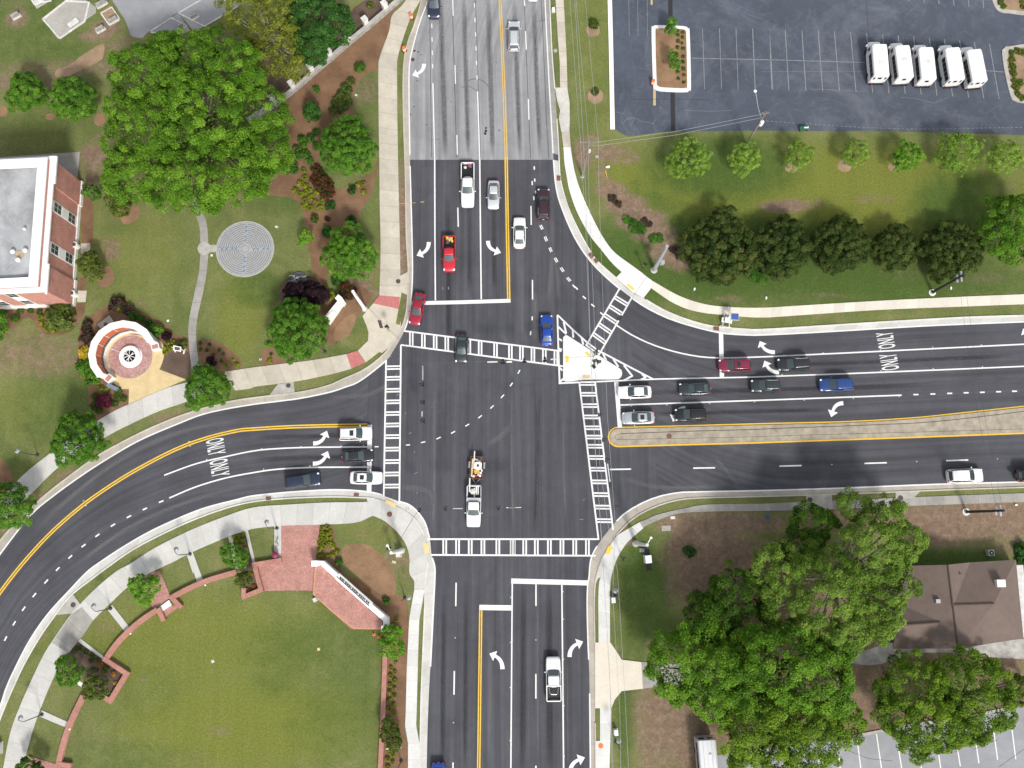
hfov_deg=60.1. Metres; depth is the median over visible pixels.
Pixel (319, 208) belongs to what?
shrub
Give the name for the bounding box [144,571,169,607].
brick plaza
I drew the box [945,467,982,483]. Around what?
suv
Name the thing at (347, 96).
shrub
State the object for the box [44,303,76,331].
shrub
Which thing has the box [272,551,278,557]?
maroon urn
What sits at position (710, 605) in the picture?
shade tree
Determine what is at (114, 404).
shrub
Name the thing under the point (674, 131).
overhead line
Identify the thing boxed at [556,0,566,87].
sidewalk
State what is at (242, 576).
tree
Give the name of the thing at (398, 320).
grass verge
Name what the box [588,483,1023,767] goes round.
gutter
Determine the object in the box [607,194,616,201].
brush clump
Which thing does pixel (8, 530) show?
kerb
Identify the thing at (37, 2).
gravestone
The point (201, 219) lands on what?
garden path
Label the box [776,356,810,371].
suv
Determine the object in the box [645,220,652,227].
brush clump
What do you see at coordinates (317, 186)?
azalea
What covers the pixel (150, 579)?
tree
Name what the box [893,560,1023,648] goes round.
house
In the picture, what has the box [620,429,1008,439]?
median joint
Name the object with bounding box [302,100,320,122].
conical evergreen
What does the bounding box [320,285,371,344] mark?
mulch bed
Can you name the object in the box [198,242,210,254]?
garden path
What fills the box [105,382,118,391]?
metal bench
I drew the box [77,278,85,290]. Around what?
mulch bed
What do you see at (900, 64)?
shuttle bus
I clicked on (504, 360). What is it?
span wire
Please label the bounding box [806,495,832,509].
drain apron
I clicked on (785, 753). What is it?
grove tree
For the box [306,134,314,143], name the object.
shrub
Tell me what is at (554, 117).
gutter
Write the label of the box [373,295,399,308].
red ramp
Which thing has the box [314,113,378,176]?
round tree
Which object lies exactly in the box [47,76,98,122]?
round tree
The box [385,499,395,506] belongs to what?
tactile paving
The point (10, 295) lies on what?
window
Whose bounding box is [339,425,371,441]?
suv
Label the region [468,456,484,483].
equipment trailer
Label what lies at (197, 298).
garden path
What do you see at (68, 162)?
concrete pad
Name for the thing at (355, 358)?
red ramp
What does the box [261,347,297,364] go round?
mulch bed
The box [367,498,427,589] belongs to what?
sidewalk
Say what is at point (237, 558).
tree
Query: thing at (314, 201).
shrub
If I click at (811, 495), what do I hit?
kerb
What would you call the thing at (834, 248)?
tree
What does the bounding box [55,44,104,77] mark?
dirt patch
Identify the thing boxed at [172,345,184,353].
display sign
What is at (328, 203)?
shrub
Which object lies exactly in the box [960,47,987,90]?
shuttle bus
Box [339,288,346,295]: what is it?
azalea
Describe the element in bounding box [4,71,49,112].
round tree
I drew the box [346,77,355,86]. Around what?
shrub
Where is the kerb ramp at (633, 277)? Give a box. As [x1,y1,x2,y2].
[616,267,651,297]
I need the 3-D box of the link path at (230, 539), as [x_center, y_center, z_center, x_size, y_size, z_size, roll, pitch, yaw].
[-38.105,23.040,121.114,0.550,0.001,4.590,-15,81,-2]
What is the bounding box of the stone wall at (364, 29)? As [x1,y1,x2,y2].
[247,0,402,121]
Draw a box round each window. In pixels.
[0,301,10,305]
[4,294,20,296]
[19,300,35,303]
[50,242,58,256]
[53,201,61,215]
[65,251,72,264]
[68,211,75,225]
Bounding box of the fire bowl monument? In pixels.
[111,345,141,367]
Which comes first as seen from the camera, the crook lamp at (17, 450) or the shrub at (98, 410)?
the crook lamp at (17, 450)
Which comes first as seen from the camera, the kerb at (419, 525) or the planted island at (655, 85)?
the kerb at (419, 525)
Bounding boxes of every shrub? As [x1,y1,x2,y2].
[11,314,19,322]
[16,308,24,313]
[27,308,33,313]
[35,309,42,314]
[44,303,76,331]
[75,359,90,377]
[78,334,89,342]
[78,348,85,357]
[80,324,92,335]
[80,345,88,351]
[81,349,88,358]
[82,318,92,326]
[83,336,92,346]
[84,329,94,339]
[84,369,99,385]
[89,400,97,409]
[91,392,98,399]
[95,392,111,407]
[95,407,103,414]
[101,666,109,674]
[107,302,117,311]
[108,296,119,308]
[112,400,118,406]
[113,296,124,303]
[113,394,120,401]
[114,387,122,394]
[119,300,127,309]
[119,395,127,401]
[122,304,134,315]
[128,310,139,321]
[138,315,145,323]
[144,319,152,327]
[148,323,164,337]
[161,331,172,340]
[177,339,187,349]
[205,356,216,366]
[288,160,298,167]
[291,167,298,173]
[292,145,299,152]
[292,188,299,193]
[295,151,302,159]
[297,134,305,141]
[297,180,303,186]
[299,141,306,148]
[301,149,310,158]
[301,202,307,208]
[303,183,309,188]
[305,156,313,164]
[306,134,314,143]
[307,194,313,200]
[307,205,313,210]
[310,214,318,223]
[312,85,319,92]
[312,128,320,135]
[312,199,318,205]
[316,205,322,210]
[321,225,331,237]
[325,200,335,209]
[328,106,337,114]
[329,290,335,300]
[330,100,339,108]
[331,277,340,285]
[332,94,340,101]
[335,105,343,113]
[335,558,342,565]
[337,89,343,96]
[338,99,344,106]
[340,82,347,90]
[340,93,350,101]
[342,104,348,110]
[344,85,352,94]
[344,99,353,105]
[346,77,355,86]
[346,215,356,224]
[347,185,355,195]
[354,62,365,72]
[366,1,373,8]
[382,598,390,604]
[588,18,598,28]
[591,87,599,95]
[682,545,696,557]
[834,518,842,528]
[1003,673,1023,708]
[1007,56,1015,62]
[1008,63,1016,68]
[1009,69,1017,76]
[1011,83,1020,90]
[1014,47,1020,54]
[1014,541,1023,554]
[1015,553,1023,564]
[1016,79,1023,86]
[1018,94,1023,101]
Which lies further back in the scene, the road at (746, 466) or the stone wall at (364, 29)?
the stone wall at (364, 29)
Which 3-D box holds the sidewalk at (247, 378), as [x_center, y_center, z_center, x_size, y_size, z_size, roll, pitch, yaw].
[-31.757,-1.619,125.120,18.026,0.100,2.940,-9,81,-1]
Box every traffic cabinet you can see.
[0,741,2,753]
[610,597,615,602]
[613,728,618,735]
[643,549,651,570]
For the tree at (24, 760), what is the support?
on the lawn
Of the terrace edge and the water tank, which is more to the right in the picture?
the water tank
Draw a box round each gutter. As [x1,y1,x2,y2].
[0,0,426,551]
[0,490,433,767]
[546,0,557,154]
[554,160,1023,334]
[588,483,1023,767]
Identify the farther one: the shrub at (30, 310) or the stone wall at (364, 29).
the stone wall at (364, 29)
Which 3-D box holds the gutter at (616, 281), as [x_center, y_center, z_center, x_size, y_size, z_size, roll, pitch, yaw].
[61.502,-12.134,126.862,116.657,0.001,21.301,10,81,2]
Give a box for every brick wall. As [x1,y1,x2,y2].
[55,694,84,767]
[105,608,157,658]
[170,569,237,597]
[378,632,386,767]
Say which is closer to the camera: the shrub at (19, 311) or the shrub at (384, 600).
the shrub at (384, 600)
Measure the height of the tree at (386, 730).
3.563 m
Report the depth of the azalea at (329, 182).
129.06 m
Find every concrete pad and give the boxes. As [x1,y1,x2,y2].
[0,152,79,177]
[77,291,86,301]
[81,243,89,253]
[98,315,113,328]
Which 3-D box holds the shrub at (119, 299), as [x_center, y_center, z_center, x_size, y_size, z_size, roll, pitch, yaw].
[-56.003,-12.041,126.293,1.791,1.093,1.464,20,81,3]
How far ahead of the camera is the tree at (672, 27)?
130.93 m
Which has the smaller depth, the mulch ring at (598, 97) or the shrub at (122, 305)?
the shrub at (122, 305)
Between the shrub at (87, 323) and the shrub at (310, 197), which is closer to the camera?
the shrub at (87, 323)
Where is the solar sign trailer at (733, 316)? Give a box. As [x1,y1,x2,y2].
[721,307,738,327]
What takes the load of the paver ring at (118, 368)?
on the tan plaza at (153, 378)
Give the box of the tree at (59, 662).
[54,654,86,687]
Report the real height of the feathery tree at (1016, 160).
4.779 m
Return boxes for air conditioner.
[985,549,994,555]
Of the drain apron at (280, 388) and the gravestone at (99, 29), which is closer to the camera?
the drain apron at (280, 388)
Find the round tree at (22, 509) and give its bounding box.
[0,481,36,529]
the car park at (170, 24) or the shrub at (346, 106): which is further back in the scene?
the car park at (170, 24)
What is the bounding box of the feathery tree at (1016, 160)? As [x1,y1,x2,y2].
[986,139,1023,175]
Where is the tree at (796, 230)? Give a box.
[745,213,817,283]
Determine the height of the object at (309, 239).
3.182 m
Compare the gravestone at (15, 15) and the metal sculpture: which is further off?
the gravestone at (15, 15)
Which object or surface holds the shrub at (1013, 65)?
on the mulch bed at (1019, 62)
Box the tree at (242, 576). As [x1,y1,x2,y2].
[233,570,252,588]
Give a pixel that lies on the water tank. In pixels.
(476, 467)
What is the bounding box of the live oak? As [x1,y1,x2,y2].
[750,486,929,656]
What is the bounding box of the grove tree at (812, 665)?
[717,617,855,723]
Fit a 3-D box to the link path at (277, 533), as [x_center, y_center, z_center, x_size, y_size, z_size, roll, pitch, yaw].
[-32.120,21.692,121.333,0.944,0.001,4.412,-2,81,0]
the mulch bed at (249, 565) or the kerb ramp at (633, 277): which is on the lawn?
the mulch bed at (249, 565)
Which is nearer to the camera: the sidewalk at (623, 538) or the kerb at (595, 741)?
the kerb at (595, 741)
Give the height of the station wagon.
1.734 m
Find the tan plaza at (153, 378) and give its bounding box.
[106,334,185,403]
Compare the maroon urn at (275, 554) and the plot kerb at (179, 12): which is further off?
the plot kerb at (179, 12)
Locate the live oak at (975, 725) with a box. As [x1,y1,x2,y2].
[931,644,1019,750]
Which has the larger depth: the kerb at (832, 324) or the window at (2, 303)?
the kerb at (832, 324)
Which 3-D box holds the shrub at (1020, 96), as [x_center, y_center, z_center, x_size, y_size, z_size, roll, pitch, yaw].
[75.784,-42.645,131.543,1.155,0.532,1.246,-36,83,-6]
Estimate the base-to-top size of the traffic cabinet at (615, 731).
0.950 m
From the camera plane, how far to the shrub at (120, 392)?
124.41 m
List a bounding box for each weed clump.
[622,215,630,223]
[628,224,637,233]
[629,217,636,225]
[637,224,646,234]
[648,233,656,243]
[654,233,663,242]
[748,270,759,281]
[755,271,768,284]
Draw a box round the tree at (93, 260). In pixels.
[75,249,106,283]
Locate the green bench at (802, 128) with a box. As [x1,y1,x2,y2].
[799,126,807,131]
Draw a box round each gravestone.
[10,11,21,20]
[33,0,44,6]
[66,17,79,28]
[94,24,106,33]
[95,0,107,9]
[107,15,119,25]
[189,12,199,20]
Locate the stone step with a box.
[159,600,171,610]
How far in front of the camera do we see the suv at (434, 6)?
132.90 m
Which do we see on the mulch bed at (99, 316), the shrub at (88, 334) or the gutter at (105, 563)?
the shrub at (88, 334)
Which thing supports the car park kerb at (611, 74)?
on the lawn
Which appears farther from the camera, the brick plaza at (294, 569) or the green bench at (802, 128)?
the green bench at (802, 128)
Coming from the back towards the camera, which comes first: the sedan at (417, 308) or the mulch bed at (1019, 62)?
the mulch bed at (1019, 62)
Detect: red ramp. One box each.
[347,351,364,368]
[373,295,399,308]
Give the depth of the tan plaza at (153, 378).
124.94 m
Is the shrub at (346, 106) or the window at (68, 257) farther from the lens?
the shrub at (346, 106)
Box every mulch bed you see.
[0,303,84,335]
[0,458,13,491]
[67,642,120,699]
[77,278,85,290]
[77,302,189,418]
[80,195,93,243]
[97,267,114,286]
[120,204,139,224]
[161,351,190,378]
[197,339,241,371]
[211,66,291,104]
[231,533,252,572]
[238,571,257,592]
[256,4,399,291]
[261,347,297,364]
[279,275,323,305]
[304,0,389,65]
[316,524,408,767]
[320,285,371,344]
[334,314,355,340]
[342,543,395,595]
[655,28,686,87]
[997,0,1023,10]
[1008,47,1023,97]
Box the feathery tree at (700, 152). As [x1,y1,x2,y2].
[664,136,712,179]
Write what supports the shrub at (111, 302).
on the mulch bed at (99, 316)
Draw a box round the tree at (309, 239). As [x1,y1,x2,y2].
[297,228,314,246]
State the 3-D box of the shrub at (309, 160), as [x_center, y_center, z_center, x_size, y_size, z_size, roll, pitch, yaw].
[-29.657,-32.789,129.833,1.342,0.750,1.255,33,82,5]
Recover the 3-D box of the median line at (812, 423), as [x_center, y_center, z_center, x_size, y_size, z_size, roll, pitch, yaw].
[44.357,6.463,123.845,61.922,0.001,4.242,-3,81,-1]
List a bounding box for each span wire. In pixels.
[419,372,422,486]
[425,356,591,363]
[593,362,614,504]
[594,250,664,353]
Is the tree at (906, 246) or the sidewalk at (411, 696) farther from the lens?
the tree at (906, 246)
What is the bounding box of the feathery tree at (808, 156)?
[785,139,815,172]
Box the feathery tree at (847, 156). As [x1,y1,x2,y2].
[841,136,871,167]
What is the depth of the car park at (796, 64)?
132.59 m
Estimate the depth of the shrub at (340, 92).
131.38 m
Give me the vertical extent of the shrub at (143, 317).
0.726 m
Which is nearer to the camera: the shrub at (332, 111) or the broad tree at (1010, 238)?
the broad tree at (1010, 238)
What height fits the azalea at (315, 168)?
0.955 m
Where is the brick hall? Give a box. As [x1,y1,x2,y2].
[0,156,83,309]
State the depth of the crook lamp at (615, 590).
116.70 m
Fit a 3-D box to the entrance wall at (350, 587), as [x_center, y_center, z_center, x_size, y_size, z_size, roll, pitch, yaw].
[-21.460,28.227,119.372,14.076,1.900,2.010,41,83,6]
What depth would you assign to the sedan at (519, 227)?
127.23 m
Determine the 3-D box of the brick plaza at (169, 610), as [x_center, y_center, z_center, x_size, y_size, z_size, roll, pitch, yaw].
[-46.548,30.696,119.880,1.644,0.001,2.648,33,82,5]
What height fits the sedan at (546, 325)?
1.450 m
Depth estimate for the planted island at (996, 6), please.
133.93 m
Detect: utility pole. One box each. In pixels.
[580,140,597,177]
[745,89,768,143]
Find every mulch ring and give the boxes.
[0,106,7,116]
[46,113,54,119]
[93,113,104,125]
[586,24,599,36]
[588,89,602,103]
[785,163,796,171]
[838,160,851,171]
[888,163,895,170]
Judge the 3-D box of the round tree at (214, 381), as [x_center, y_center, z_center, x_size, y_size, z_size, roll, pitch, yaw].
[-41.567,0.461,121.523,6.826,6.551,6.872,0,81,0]
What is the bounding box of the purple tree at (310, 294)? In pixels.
[282,280,330,313]
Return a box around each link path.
[40,710,66,726]
[78,639,103,658]
[108,605,128,630]
[187,552,202,581]
[228,536,237,568]
[245,531,254,562]
[274,526,280,558]
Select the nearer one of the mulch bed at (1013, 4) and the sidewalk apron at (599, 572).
the sidewalk apron at (599, 572)
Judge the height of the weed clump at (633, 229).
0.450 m
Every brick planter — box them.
[57,761,72,767]
[102,656,130,703]
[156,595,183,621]
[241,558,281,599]
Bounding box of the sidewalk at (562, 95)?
[555,87,569,130]
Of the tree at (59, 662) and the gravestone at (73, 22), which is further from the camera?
the gravestone at (73, 22)
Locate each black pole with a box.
[929,271,965,295]
[962,505,1004,515]
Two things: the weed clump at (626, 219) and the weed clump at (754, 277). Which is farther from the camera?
the weed clump at (626, 219)
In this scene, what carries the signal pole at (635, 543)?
on the lawn
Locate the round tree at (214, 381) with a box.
[183,361,233,411]
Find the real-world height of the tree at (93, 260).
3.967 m
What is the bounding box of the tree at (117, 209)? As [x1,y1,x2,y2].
[103,189,131,217]
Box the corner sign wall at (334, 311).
[325,295,345,324]
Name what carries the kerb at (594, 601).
on the lawn
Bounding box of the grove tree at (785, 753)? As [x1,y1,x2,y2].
[716,685,868,767]
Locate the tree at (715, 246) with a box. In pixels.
[677,204,760,286]
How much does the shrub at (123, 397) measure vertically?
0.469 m
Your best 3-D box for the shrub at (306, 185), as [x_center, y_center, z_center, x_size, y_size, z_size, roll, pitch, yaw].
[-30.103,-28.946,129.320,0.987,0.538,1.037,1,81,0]
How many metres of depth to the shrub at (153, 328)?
125.19 m
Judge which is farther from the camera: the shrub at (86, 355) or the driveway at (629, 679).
the shrub at (86, 355)
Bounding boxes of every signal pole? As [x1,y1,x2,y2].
[351,290,367,311]
[386,544,404,553]
[632,537,651,546]
[650,245,668,272]
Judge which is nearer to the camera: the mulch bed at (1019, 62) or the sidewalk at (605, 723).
the sidewalk at (605, 723)
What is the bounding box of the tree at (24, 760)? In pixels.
[15,754,44,767]
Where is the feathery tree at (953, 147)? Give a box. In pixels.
[933,131,986,176]
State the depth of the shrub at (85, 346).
125.17 m
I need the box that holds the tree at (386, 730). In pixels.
[379,715,402,752]
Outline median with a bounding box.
[610,408,1023,444]
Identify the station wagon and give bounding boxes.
[506,21,521,51]
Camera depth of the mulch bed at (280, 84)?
132.20 m
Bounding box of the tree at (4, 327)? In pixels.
[0,309,9,340]
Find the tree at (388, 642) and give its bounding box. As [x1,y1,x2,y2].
[377,624,405,659]
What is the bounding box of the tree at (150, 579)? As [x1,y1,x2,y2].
[126,573,161,606]
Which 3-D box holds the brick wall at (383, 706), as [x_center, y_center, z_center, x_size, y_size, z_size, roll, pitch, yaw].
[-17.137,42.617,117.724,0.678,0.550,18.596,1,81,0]
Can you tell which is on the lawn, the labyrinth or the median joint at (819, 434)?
the labyrinth
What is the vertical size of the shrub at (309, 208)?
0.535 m
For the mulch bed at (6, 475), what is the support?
on the lawn
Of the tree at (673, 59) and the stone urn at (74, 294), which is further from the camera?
the tree at (673, 59)
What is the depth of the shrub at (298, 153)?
129.85 m
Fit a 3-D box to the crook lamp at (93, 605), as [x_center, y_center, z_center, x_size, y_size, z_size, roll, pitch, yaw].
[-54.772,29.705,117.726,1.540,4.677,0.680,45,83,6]
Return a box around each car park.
[153,13,189,35]
[612,0,1023,135]
[717,707,1023,767]
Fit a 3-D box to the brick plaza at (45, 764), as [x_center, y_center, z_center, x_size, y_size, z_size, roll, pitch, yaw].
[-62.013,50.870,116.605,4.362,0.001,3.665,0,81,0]
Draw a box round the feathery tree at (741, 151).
[727,139,761,178]
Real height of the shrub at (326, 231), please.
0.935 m
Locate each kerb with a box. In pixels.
[0,0,421,540]
[0,496,373,719]
[42,0,89,38]
[100,7,119,24]
[150,17,186,33]
[178,0,237,26]
[412,517,424,535]
[419,562,427,767]
[549,0,554,88]
[556,119,615,277]
[593,566,599,641]
[594,723,595,767]
[608,0,614,128]
[616,487,1023,534]
[646,299,1023,329]
[850,705,1019,737]
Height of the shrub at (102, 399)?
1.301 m
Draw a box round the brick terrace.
[314,566,382,628]
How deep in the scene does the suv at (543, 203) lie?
127.60 m
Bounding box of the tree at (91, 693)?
[81,672,109,700]
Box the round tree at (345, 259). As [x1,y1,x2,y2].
[319,221,378,280]
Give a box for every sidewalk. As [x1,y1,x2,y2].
[3,502,370,767]
[4,381,202,517]
[52,607,92,652]
[225,354,350,390]
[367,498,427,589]
[378,0,419,294]
[405,590,423,767]
[555,87,569,130]
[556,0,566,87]
[561,131,570,146]
[563,147,641,272]
[598,522,642,641]
[600,708,610,767]
[630,493,1023,539]
[651,281,1023,317]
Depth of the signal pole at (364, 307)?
122.66 m
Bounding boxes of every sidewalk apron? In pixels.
[596,535,617,581]
[596,741,601,767]
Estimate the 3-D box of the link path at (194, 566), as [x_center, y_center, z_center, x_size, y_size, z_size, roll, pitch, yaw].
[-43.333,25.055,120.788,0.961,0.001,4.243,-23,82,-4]
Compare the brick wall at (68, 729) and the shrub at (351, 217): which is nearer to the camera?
the brick wall at (68, 729)
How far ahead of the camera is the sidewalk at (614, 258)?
128.81 m
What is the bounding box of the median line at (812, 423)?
[608,406,1023,446]
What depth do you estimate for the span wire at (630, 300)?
118.14 m
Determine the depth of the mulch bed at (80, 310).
126.44 m
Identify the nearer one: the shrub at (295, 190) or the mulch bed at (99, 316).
the mulch bed at (99, 316)
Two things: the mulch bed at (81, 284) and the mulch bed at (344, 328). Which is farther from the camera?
the mulch bed at (81, 284)
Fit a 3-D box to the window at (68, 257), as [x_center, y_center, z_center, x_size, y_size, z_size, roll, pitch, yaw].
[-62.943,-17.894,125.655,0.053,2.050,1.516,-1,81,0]
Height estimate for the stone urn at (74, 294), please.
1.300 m
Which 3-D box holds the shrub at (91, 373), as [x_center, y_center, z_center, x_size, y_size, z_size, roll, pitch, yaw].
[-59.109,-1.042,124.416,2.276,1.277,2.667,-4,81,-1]
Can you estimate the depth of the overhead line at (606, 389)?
114.05 m
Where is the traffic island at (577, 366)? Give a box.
[563,335,621,381]
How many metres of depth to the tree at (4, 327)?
123.51 m
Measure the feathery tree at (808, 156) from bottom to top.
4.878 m
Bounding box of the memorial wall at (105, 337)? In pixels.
[88,320,162,383]
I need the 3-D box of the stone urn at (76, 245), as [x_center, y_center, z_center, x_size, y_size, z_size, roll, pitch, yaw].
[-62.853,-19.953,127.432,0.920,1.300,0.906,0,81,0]
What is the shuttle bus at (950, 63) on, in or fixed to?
on the car park at (796, 64)
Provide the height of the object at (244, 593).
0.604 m
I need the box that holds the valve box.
[661,525,670,530]
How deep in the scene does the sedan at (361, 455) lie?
122.23 m
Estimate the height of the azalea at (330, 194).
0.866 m
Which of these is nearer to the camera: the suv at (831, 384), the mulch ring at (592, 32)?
the suv at (831, 384)
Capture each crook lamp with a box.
[14,448,38,456]
[18,713,43,721]
[91,603,111,611]
[174,547,191,555]
[264,519,278,529]
[401,595,410,600]
[613,588,618,597]
[615,738,620,748]
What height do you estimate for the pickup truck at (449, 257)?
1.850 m
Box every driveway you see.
[595,642,642,707]
[641,662,708,688]
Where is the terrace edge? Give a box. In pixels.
[313,567,380,628]
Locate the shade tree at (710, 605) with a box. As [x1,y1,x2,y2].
[682,559,776,652]
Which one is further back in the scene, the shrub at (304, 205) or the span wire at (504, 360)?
the shrub at (304, 205)
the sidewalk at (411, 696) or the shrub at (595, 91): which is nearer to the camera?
the sidewalk at (411, 696)
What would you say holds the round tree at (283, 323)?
on the lawn
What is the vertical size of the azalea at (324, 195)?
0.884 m
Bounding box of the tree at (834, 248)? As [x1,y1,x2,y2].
[809,213,873,275]
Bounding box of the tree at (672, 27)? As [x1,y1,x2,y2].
[664,16,677,34]
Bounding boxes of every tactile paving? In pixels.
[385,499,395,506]
[423,543,428,553]
[605,546,611,553]
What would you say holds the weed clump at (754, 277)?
on the lawn
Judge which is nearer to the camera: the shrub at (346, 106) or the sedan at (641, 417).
the sedan at (641, 417)
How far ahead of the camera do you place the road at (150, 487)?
122.62 m
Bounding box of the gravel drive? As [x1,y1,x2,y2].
[851,639,1023,664]
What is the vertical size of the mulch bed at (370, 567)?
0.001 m
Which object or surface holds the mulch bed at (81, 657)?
on the lawn
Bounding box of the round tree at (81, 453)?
[49,409,111,468]
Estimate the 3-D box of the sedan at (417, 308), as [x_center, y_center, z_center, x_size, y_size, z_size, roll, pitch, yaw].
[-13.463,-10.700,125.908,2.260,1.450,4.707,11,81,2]
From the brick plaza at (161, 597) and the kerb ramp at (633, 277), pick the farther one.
the kerb ramp at (633, 277)
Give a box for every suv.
[284,472,320,488]
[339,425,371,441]
[426,0,441,19]
[537,188,551,219]
[674,406,706,422]
[717,357,750,372]
[750,377,780,392]
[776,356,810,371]
[818,376,853,392]
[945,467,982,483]
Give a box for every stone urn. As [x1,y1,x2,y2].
[71,290,77,297]
[72,241,80,248]
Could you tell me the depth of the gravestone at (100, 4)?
133.72 m
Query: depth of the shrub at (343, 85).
131.57 m
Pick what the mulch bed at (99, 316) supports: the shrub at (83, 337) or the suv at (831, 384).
the shrub at (83, 337)
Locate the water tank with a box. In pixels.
[474,462,481,469]
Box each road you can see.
[0,153,1023,767]
[0,376,367,702]
[113,0,196,37]
[408,0,553,159]
[619,289,1023,494]
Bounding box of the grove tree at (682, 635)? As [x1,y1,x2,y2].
[643,613,755,729]
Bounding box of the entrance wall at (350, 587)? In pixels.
[311,560,389,631]
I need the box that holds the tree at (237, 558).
[219,542,249,568]
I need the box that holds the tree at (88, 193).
[80,183,101,200]
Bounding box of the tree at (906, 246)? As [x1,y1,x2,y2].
[870,223,923,272]
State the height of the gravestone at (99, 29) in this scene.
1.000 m
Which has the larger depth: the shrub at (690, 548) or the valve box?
the valve box
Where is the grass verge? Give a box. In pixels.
[396,293,404,324]
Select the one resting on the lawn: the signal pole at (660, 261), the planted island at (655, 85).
the signal pole at (660, 261)
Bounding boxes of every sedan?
[342,447,373,463]
[350,469,382,485]
[408,292,425,325]
[432,762,445,767]
[453,334,468,362]
[486,180,500,209]
[512,217,527,248]
[539,315,554,345]
[617,384,651,399]
[622,410,654,425]
[678,381,710,396]
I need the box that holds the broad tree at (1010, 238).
[976,193,1023,265]
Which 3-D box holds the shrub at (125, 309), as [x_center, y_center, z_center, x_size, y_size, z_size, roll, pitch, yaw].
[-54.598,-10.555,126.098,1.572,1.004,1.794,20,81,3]
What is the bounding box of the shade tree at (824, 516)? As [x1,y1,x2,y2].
[778,499,837,574]
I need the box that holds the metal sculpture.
[288,271,306,286]
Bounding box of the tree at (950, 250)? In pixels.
[916,218,984,284]
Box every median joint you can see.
[620,411,1023,433]
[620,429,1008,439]
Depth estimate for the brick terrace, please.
119.76 m
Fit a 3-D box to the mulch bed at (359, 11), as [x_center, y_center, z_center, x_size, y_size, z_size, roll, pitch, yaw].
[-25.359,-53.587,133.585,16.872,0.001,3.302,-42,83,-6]
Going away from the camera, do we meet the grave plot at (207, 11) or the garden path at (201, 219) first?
the garden path at (201, 219)
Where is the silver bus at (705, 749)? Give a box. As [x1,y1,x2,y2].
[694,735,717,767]
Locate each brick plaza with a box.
[26,756,55,767]
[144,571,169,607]
[163,605,176,615]
[258,525,319,590]
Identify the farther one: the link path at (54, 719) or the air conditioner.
the air conditioner
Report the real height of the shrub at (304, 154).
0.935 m
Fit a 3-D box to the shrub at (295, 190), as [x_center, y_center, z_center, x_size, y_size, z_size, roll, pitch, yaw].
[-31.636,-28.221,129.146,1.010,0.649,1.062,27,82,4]
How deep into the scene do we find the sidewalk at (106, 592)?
121.05 m
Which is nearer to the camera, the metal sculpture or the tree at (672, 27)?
the metal sculpture
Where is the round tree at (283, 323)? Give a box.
[264,296,329,364]
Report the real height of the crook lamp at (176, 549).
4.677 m
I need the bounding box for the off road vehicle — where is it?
[1014,468,1023,481]
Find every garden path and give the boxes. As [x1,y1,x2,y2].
[188,254,207,371]
[193,198,207,242]
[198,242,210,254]
[210,245,215,251]
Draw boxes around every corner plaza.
[358,304,400,361]
[380,272,407,303]
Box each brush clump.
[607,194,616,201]
[613,200,621,207]
[640,217,647,223]
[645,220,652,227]
[668,245,677,253]
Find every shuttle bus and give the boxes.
[864,42,888,84]
[888,43,913,85]
[911,45,936,87]
[936,45,964,88]
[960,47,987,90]
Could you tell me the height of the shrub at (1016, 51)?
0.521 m
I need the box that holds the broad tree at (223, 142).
[98,25,295,215]
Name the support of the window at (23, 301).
in the brick hall
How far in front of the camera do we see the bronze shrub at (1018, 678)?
115.92 m
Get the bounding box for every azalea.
[309,173,322,184]
[310,164,322,174]
[313,181,326,193]
[317,171,328,182]
[320,189,329,199]
[321,178,333,190]
[326,187,335,197]
[337,280,344,288]
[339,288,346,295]
[341,281,352,291]
[343,291,353,299]
[347,286,356,294]
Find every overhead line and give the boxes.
[570,7,612,755]
[575,10,611,751]
[576,4,628,767]
[585,1,620,757]
[599,118,758,145]
[601,114,760,141]
[958,278,996,509]
[964,278,1002,508]
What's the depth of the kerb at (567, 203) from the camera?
129.04 m
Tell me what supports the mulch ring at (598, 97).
on the lawn
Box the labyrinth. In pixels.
[216,221,273,276]
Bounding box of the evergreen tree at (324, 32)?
[284,0,356,66]
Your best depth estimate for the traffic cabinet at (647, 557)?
119.83 m
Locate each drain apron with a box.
[57,595,79,614]
[270,382,293,394]
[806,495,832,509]
[896,492,918,498]
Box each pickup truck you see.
[441,236,456,271]
[459,162,475,207]
[465,485,481,526]
[544,656,562,701]
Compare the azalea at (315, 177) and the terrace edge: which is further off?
the azalea at (315, 177)
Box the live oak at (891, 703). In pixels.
[869,648,966,765]
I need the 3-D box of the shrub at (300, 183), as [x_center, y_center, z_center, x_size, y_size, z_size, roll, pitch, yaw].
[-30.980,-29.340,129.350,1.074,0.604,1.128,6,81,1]
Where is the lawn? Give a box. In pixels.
[0,0,1023,767]
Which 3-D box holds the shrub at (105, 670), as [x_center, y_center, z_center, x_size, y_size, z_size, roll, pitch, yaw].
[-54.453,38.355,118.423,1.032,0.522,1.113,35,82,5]
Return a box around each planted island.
[651,25,690,91]
[992,0,1023,14]
[1002,44,1023,102]
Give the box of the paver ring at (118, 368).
[108,335,151,378]
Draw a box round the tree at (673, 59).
[667,48,680,69]
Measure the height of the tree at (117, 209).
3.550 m
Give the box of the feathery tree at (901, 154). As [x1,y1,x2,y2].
[892,138,926,172]
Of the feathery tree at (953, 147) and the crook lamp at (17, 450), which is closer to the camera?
the crook lamp at (17, 450)
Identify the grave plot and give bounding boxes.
[44,0,95,38]
[102,5,116,25]
[181,0,241,29]
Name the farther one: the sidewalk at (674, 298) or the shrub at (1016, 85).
the shrub at (1016, 85)
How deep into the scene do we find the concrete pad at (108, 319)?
126.30 m
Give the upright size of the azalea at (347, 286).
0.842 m
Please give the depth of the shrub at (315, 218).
128.26 m
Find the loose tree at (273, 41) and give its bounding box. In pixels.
[214,0,310,84]

